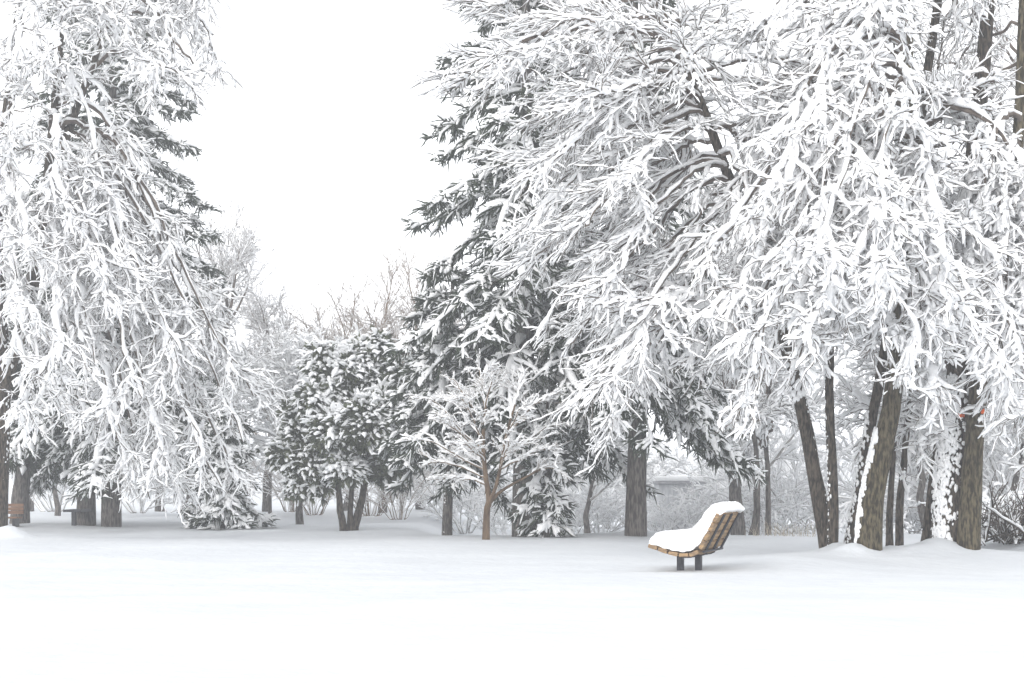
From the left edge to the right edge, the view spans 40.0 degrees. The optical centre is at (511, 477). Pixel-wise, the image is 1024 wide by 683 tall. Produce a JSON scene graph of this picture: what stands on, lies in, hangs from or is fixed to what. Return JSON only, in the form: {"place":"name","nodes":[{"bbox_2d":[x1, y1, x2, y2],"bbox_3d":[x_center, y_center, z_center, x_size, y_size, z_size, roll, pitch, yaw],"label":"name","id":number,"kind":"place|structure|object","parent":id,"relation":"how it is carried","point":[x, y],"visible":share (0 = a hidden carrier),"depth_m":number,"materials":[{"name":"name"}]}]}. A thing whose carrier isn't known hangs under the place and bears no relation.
{"place":"outdoors","nodes":[
{"label":"outdoors","id":0,"kind":"place"},
{"bbox_2d":[0,0,1018,449],"label":"sky","id":1,"kind":"structure","parent":0,"point":[322,135],"materials":[{"name":"white"}]},
{"bbox_2d":[0,440,1023,682],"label":"snow ground","id":2,"kind":"structure","parent":0,"point":[153,596],"depth_m":11.77,"materials":[{"name":"white snow"}]},
{"bbox_2d":[8,504,23,526],"bbox_3d":[-12.213,1.032,33.285,1.170,0.845,0.490,0,0,0],"label":"park bench","id":3,"kind":"object","parent":2,"relation":"on","point":[15,521],"visible":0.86,"depth_m":33.48,"materials":[{"name":"brown wood"}]},
{"bbox_2d":[4,248,42,511],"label":"bare tree","id":4,"kind":"object","parent":2,"relation":"on","point":[31,505],"visible":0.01,"depth_m":46.85,"materials":[{"name":"grey plant"}]},
{"bbox_2d":[8,270,76,523],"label":"pine tree","id":5,"kind":"object","parent":2,"relation":"on","point":[22,476],"visible":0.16,"depth_m":34.80,"materials":[{"name":"grey plant"}]},
{"bbox_2d":[9,472,76,511],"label":"snowy shrub","id":6,"kind":"object","parent":2,"relation":"on","point":[49,496],"visible":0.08,"depth_m":43.92,"materials":[{"name":"white snow"}]},
{"bbox_2d":[52,481,60,515],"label":"frosted tree","id":7,"kind":"object","parent":2,"relation":"on","point":[57,504],"depth_m":41.99,"materials":[{"name":"grey plant"}]},
{"bbox_2d":[63,509,90,525],"bbox_3d":[-10.442,1.095,33.800,0.440,0.690,0.800,0,0,0],"label":"park table","id":8,"kind":"object","parent":2,"relation":"on","point":[73,517],"visible":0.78,"depth_m":33.75,"materials":[{"name":"metal"}]},
{"bbox_2d":[31,287,145,525],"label":"spruce tree","id":9,"kind":"object","parent":2,"relation":"on","point":[59,454],"visible":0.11,"depth_m":33.94,"materials":[{"name":"grey plant"}]},
{"bbox_2d":[5,0,258,526],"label":"spruce tree","id":10,"kind":"object","parent":2,"relation":"on","point":[86,477],"visible":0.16,"depth_m":33.45,"materials":[{"name":"grey plant"}]},
{"bbox_2d":[95,463,192,512],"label":"snowy shrub","id":11,"kind":"object","parent":2,"relation":"on","point":[141,502],"visible":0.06,"depth_m":42.95,"materials":[{"name":"white snow"}]},
{"bbox_2d":[0,0,290,526],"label":"drooping tree","id":12,"kind":"object","parent":2,"relation":"on","point":[117,195],"visible":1,"depth_m":25.25,"materials":[{"name":"white plant"}]},
{"bbox_2d":[129,294,180,511],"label":"bare tree","id":13,"kind":"object","parent":2,"relation":"on","point":[157,508],"depth_m":47.81,"materials":[{"name":"grey plant"}]},
{"bbox_2d":[144,351,254,518],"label":"frosted tree","id":14,"kind":"object","parent":2,"relation":"on","point":[209,384],"visible":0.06,"depth_m":39.91,"materials":[{"name":"grey plant"}]},
{"bbox_2d":[152,444,268,504],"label":"snowy shrub","id":15,"kind":"object","parent":2,"relation":"on","point":[189,471],"visible":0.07,"depth_m":44.81,"materials":[{"name":"white snow"}]},
{"bbox_2d":[175,188,278,416],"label":"bare tree","id":16,"kind":"object","parent":2,"relation":"on","point":[240,258],"visible":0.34,"depth_m":43.19,"materials":[{"name":"grey plant"}]},
{"bbox_2d":[177,410,280,529],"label":"young spruce","id":17,"kind":"object","parent":2,"relation":"on","point":[228,511],"visible":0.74,"depth_m":32.08,"materials":[{"name":"grey plant"}]},
{"bbox_2d":[242,324,290,513],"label":"slim tree","id":18,"kind":"object","parent":2,"relation":"on","point":[262,337],"visible":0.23,"depth_m":41.96,"materials":[{"name":"grey plant"}]},
{"bbox_2d":[234,271,303,511],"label":"bare tree","id":19,"kind":"object","parent":2,"relation":"on","point":[255,317],"visible":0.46,"depth_m":45.84,"materials":[{"name":"grey plant"}]},
{"bbox_2d":[243,433,305,511],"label":"bare shrub","id":20,"kind":"object","parent":2,"relation":"on","point":[290,503],"visible":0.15,"depth_m":43.09,"materials":[{"name":"grey plant"}]},
{"bbox_2d":[225,316,364,523],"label":"frosted tree","id":21,"kind":"object","parent":2,"relation":"on","point":[289,373],"visible":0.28,"depth_m":35.22,"materials":[{"name":"grey plant"}]},
{"bbox_2d":[258,470,345,514],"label":"bare shrub","id":22,"kind":"object","parent":2,"relation":"on","point":[310,504],"visible":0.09,"depth_m":40.92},
{"bbox_2d":[253,323,444,530],"bbox_3d":[-3.558,-1.101,31.625,4.447,4.733,2.942,0,0,0],"label":"cedar tree","id":23,"kind":"object","parent":2,"relation":"on","point":[335,427],"visible":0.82,"depth_m":31.23,"materials":[{"name":"plant"}]},
{"bbox_2d":[268,244,441,510],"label":"bare tree","id":24,"kind":"object","parent":2,"relation":"on","point":[345,503],"visible":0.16,"depth_m":44.71,"materials":[{"name":"grey plant"}]},
{"bbox_2d":[326,453,434,515],"bbox_3d":[-3.784,-0.255,40.031,4.138,2.684,3.956,0,0,42],"label":"bare shrub","id":25,"kind":"object","parent":2,"relation":"on","point":[366,501],"visible":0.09,"depth_m":39.84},
{"bbox_2d":[308,227,465,512],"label":"bare tree","id":26,"kind":"object","parent":2,"relation":"on","point":[385,320],"visible":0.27,"depth_m":43.91,"materials":[{"name":"grey plant"}]},
{"bbox_2d":[327,454,455,519],"bbox_3d":[-3.176,-0.093,37.824,3.762,2.440,3.596,0,0,0],"label":"bare shrub","id":27,"kind":"object","parent":2,"relation":"on","point":[402,502],"visible":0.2,"depth_m":37.80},
{"bbox_2d":[325,225,479,509],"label":"bare tree","id":28,"kind":"object","parent":2,"relation":"on","point":[417,507],"visible":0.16,"depth_m":45.64,"materials":[{"name":"grey plant"}]},
{"bbox_2d":[395,458,471,507],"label":"snowy shrub","id":29,"kind":"object","parent":2,"relation":"on","point":[424,504],"visible":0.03,"depth_m":44.88,"materials":[{"name":"white snow"}]},
{"bbox_2d":[371,263,511,534],"bbox_3d":[-1.306,-1.611,29.142,3.283,5.831,3.428,0,0,0],"label":"young spruce","id":30,"kind":"object","parent":2,"relation":"on","point":[408,416],"visible":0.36,"depth_m":28.79,"materials":[{"name":"grey plant"}]},
{"bbox_2d":[408,463,512,533],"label":"snowy shrub","id":31,"kind":"object","parent":2,"relation":"on","point":[474,496],"visible":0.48,"depth_m":40.24,"materials":[{"name":"white snow"}]},
{"bbox_2d":[438,465,512,528],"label":"snowy shrub","id":32,"kind":"object","parent":2,"relation":"on","point":[507,483],"visible":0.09,"depth_m":45.53,"materials":[{"name":"white snow"}]},
{"bbox_2d":[400,351,573,539],"bbox_3d":[-0.444,-0.590,25.705,3.190,3.553,2.839,0,0,0],"label":"tree","id":33,"kind":"object","parent":2,"relation":"on","point":[449,422],"visible":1,"depth_m":25.61,"materials":[{"name":"beige plant"}]},
{"bbox_2d":[453,481,569,534],"bbox_3d":[0.084,0.828,39.589,3.035,2.050,2.629,0,0,41],"label":"snowy shrub","id":34,"kind":"object","parent":2,"relation":"on","point":[499,522],"visible":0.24,"depth_m":39.45,"materials":[{"name":"white plant"}]},
{"bbox_2d":[385,0,663,536],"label":"spruce tree","id":35,"kind":"object","parent":2,"relation":"on","point":[507,315],"visible":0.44,"depth_m":27.30,"materials":[{"name":"grey plant"}]},
{"bbox_2d":[507,400,587,537],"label":"young spruce","id":36,"kind":"object","parent":2,"relation":"on","point":[547,502],"visible":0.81,"depth_m":26.77,"materials":[{"name":"grey plant"}]},
{"bbox_2d":[504,450,647,526],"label":"snowy shrub","id":37,"kind":"object","parent":2,"relation":"on","point":[511,479],"visible":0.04,"depth_m":44.16,"materials":[{"name":"white snow"}]},
{"bbox_2d":[552,475,625,533],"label":"snowy shrub","id":38,"kind":"object","parent":2,"relation":"on","point":[594,510],"visible":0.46,"depth_m":39.05,"materials":[{"name":"white plant"}]},
{"bbox_2d":[538,383,657,532],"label":"frosted tree","id":39,"kind":"object","parent":2,"relation":"on","point":[618,478],"visible":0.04,"depth_m":36.60,"materials":[{"name":"grey plant"}]},
{"bbox_2d":[556,474,658,532],"bbox_3d":[2.539,0.679,40.226,3.228,2.181,2.797,0,0,-16],"label":"snowy shrub","id":40,"kind":"object","parent":2,"relation":"on","point":[611,519],"visible":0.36,"depth_m":39.77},
{"bbox_2d":[570,463,664,528],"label":"snowy shrub","id":41,"kind":"object","parent":2,"relation":"on","point":[657,471],"visible":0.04,"depth_m":44.42,"materials":[{"name":"white snow"}]},
{"bbox_2d":[406,0,841,547],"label":"leaning tree","id":42,"kind":"object","parent":2,"relation":"on","point":[600,125],"visible":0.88,"depth_m":19.95,"materials":[{"name":"white plant"}]},
{"bbox_2d":[577,422,695,525],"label":"snowy shrub","id":43,"kind":"object","parent":2,"relation":"on","point":[677,464],"visible":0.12,"depth_m":45.14,"materials":[{"name":"white snow"}]},
{"bbox_2d":[511,0,768,536],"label":"spruce tree","id":44,"kind":"object","parent":2,"relation":"on","point":[679,416],"visible":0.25,"depth_m":26.67,"materials":[{"name":"grey plant"}]},
{"bbox_2d":[616,486,708,531],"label":"snowy shrub","id":45,"kind":"object","parent":2,"relation":"on","point":[652,525],"visible":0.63,"depth_m":38.28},
{"bbox_2d":[650,476,707,531],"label":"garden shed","id":46,"kind":"structure","parent":2,"relation":"on","point":[664,485],"depth_m":40.00,"materials":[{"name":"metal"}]},
{"bbox_2d":[681,489,699,527],"bbox_3d":[5.073,1.130,39.984,0.520,1.618,0.027,0,0,0],"label":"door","id":47,"kind":"structure","parent":46,"relation":"in","point":[684,490],"depth_m":39.97,"materials":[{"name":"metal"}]},
{"bbox_2d":[647,482,711,529],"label":"snowy shrub","id":48,"kind":"object","parent":2,"relation":"on","point":[695,509],"visible":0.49,"depth_m":38.24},
{"bbox_2d":[648,512,740,570],"bbox_3d":[2.255,0.923,17.360,0.919,1.013,0.998,0,0,23],"label":"park bench","id":49,"kind":"object","parent":2,"relation":"on","point":[720,528],"visible":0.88,"depth_m":17.13,"materials":[{"name":"brown wood"}]},
{"bbox_2d":[649,501,744,551],"bbox_3d":[2.280,0.592,17.349,0.978,0.612,0.998,0,0,23],"label":"snow cushion","id":50,"kind":"object","parent":49,"relation":"on","point":[684,540],"visible":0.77,"depth_m":16.91,"materials":[{"name":"white snow"}]},
{"bbox_2d":[673,468,750,524],"bbox_3d":[5.941,0.711,40.311,3.035,2.050,2.629,0,0,4],"label":"snowy shrub","id":51,"kind":"object","parent":2,"relation":"on","point":[694,483],"visible":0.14,"depth_m":39.66,"materials":[{"name":"white snow"}]},
{"bbox_2d":[647,430,803,493],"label":"snowy shrub","id":52,"kind":"object","parent":2,"relation":"on","point":[677,473],"visible":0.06,"depth_m":45.63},
{"bbox_2d":[646,455,840,531],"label":"snowy shrub","id":53,"kind":"object","parent":2,"relation":"on","point":[800,513],"visible":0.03,"depth_m":41.16,"materials":[{"name":"white snow"}]},
{"bbox_2d":[675,144,817,534],"bbox_3d":[5.795,-3.181,34.490,4.480,10.272,6.211,0,0,14],"label":"bare tree","id":54,"kind":"object","parent":2,"relation":"on","point":[739,527],"visible":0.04,"depth_m":34.65,"materials":[{"name":"grey plant"}]},
{"bbox_2d":[651,422,856,528],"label":"snowy shrub","id":55,"kind":"object","parent":2,"relation":"on","point":[692,474],"visible":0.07,"depth_m":45.27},
{"bbox_2d":[715,320,816,534],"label":"thin tree","id":56,"kind":"object","parent":2,"relation":"on","point":[767,414],"visible":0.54,"depth_m":30.88,"materials":[{"name":"grey plant"}]},
{"bbox_2d":[685,462,847,534],"bbox_3d":[6.586,0.605,38.157,4.755,2.362,5.830,0,0,0],"label":"snowy shrub","id":57,"kind":"object","parent":2,"relation":"on","point":[790,513],"visible":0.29,"depth_m":37.52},
{"bbox_2d":[747,521,789,535],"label":"grass tuft","id":58,"kind":"object","parent":2,"relation":"on","point":[776,528],"visible":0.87,"depth_m":27.79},
{"bbox_2d":[723,333,817,534],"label":"thin tree","id":59,"kind":"object","parent":2,"relation":"on","point":[760,429],"visible":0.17,"depth_m":31.45,"materials":[{"name":"grey plant"}]},
{"bbox_2d":[683,318,862,534],"bbox_3d":[6.209,-1.270,35.832,4.372,6.535,4.742,0,0,-19],"label":"frosted tree","id":60,"kind":"object","parent":2,"relation":"on","point":[817,399],"visible":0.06,"depth_m":35.12,"materials":[{"name":"grey plant"}]},
{"bbox_2d":[771,524,815,536],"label":"grass tuft","id":61,"kind":"object","parent":2,"relation":"on","point":[793,529],"visible":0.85,"depth_m":27.54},
{"bbox_2d":[665,417,927,534],"bbox_3d":[7.531,0.003,37.824,8.395,3.401,6.847,0,0,33],"label":"snowy shrub","id":62,"kind":"object","parent":2,"relation":"on","point":[775,484],"visible":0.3,"depth_m":37.88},
{"bbox_2d":[697,0,906,545],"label":"deciduous tree","id":63,"kind":"object","parent":2,"relation":"on","point":[757,22],"visible":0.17,"depth_m":19.93,"materials":[{"name":"white plant"}]},
{"bbox_2d":[708,426,928,529],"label":"snowy shrub","id":64,"kind":"object","parent":2,"relation":"on","point":[785,468],"visible":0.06,"depth_m":42.99,"materials":[{"name":"white snow"}]},
{"bbox_2d":[674,0,1009,550],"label":"deciduous tree","id":65,"kind":"object","parent":2,"relation":"on","point":[885,199],"visible":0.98,"depth_m":18.27,"materials":[{"name":"white plant"}]},
{"bbox_2d":[822,238,954,545],"bbox_3d":[5.967,-1.348,21.970,2.695,5.041,2.078,0,0,-31],"label":"deciduous tree","id":66,"kind":"object","parent":2,"relation":"on","point":[857,402],"visible":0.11,"depth_m":21.80,"materials":[{"name":"white plant"}]},
{"bbox_2d":[779,414,1012,533],"bbox_3d":[10.273,-0.034,35.759,6.847,3.401,8.394,0,0,2],"label":"snowy shrub","id":67,"kind":"object","parent":2,"relation":"on","point":[907,498],"visible":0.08,"depth_m":35.91,"materials":[{"name":"white snow"}]},
{"bbox_2d":[820,275,987,545],"bbox_3d":[6.309,-1.250,21.967,2.274,5.071,1.934,0,0,-20],"label":"deciduous tree","id":68,"kind":"object","parent":2,"relation":"on","point":[901,467],"visible":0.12,"depth_m":21.70,"materials":[{"name":"white plant"}]},
{"bbox_2d":[794,0,1023,543],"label":"deciduous tree","id":69,"kind":"object","parent":2,"relation":"on","point":[957,98],"visible":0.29,"depth_m":20.09,"materials":[{"name":"white plant"}]},
{"bbox_2d":[798,429,1023,533],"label":"snowy shrub","id":70,"kind":"object","parent":2,"relation":"on","point":[846,490],"visible":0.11,"depth_m":34.59,"materials":[{"name":"white snow"}]},
{"bbox_2d":[877,340,965,541],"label":"deciduous tree","id":71,"kind":"object","parent":2,"relation":"on","point":[920,438],"visible":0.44,"depth_m":20.54,"materials":[{"name":"white plant"}]},
{"bbox_2d":[835,294,1012,526],"bbox_3d":[9.732,-1.574,33.175,4.372,6.535,4.742,0,0,18],"label":"frosted tree","id":72,"kind":"object","parent":2,"relation":"on","point":[859,384],"visible":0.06,"depth_m":33.12,"materials":[{"name":"grey plant"}]},
{"bbox_2d":[836,425,1023,530],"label":"snowy shrub","id":73,"kind":"object","parent":2,"relation":"on","point":[986,491],"visible":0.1,"depth_m":33.72,"materials":[{"name":"white snow"}]},
{"bbox_2d":[887,412,1023,521],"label":"snowy shrub","id":74,"kind":"object","parent":2,"relation":"on","point":[997,481],"visible":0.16,"depth_m":33.39,"materials":[{"name":"white snow"}]},
{"bbox_2d":[906,0,1023,549],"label":"deciduous tree","id":75,"kind":"object","parent":2,"relation":"on","point":[982,392],"visible":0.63,"depth_m":19.04,"materials":[{"name":"white plant"}]},
{"bbox_2d":[914,0,1017,410],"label":"deciduous tree","id":76,"kind":"object","parent":2,"relation":"on","point":[1008,50],"visible":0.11,"depth_m":23.95,"materials":[{"name":"white plant"}]},
{"bbox_2d":[908,470,1023,545],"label":"brush heap","id":77,"kind":"object","parent":2,"relation":"on","point":[1010,527],"visible":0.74,"depth_m":22.24,"materials":[{"name":"snow"}]},
{"bbox_2d":[920,0,1023,541],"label":"deciduous tree","id":78,"kind":"object","parent":2,"relation":"on","point":[945,491],"visible":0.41,"depth_m":20.03,"materials":[{"name":"white plant"}]},
{"bbox_2d":[983,337,1023,514],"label":"frosted tree","id":79,"kind":"object","parent":2,"relation":"on","point":[1016,476],"visible":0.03,"depth_m":32.38,"materials":[{"name":"grey plant"}]}
]}

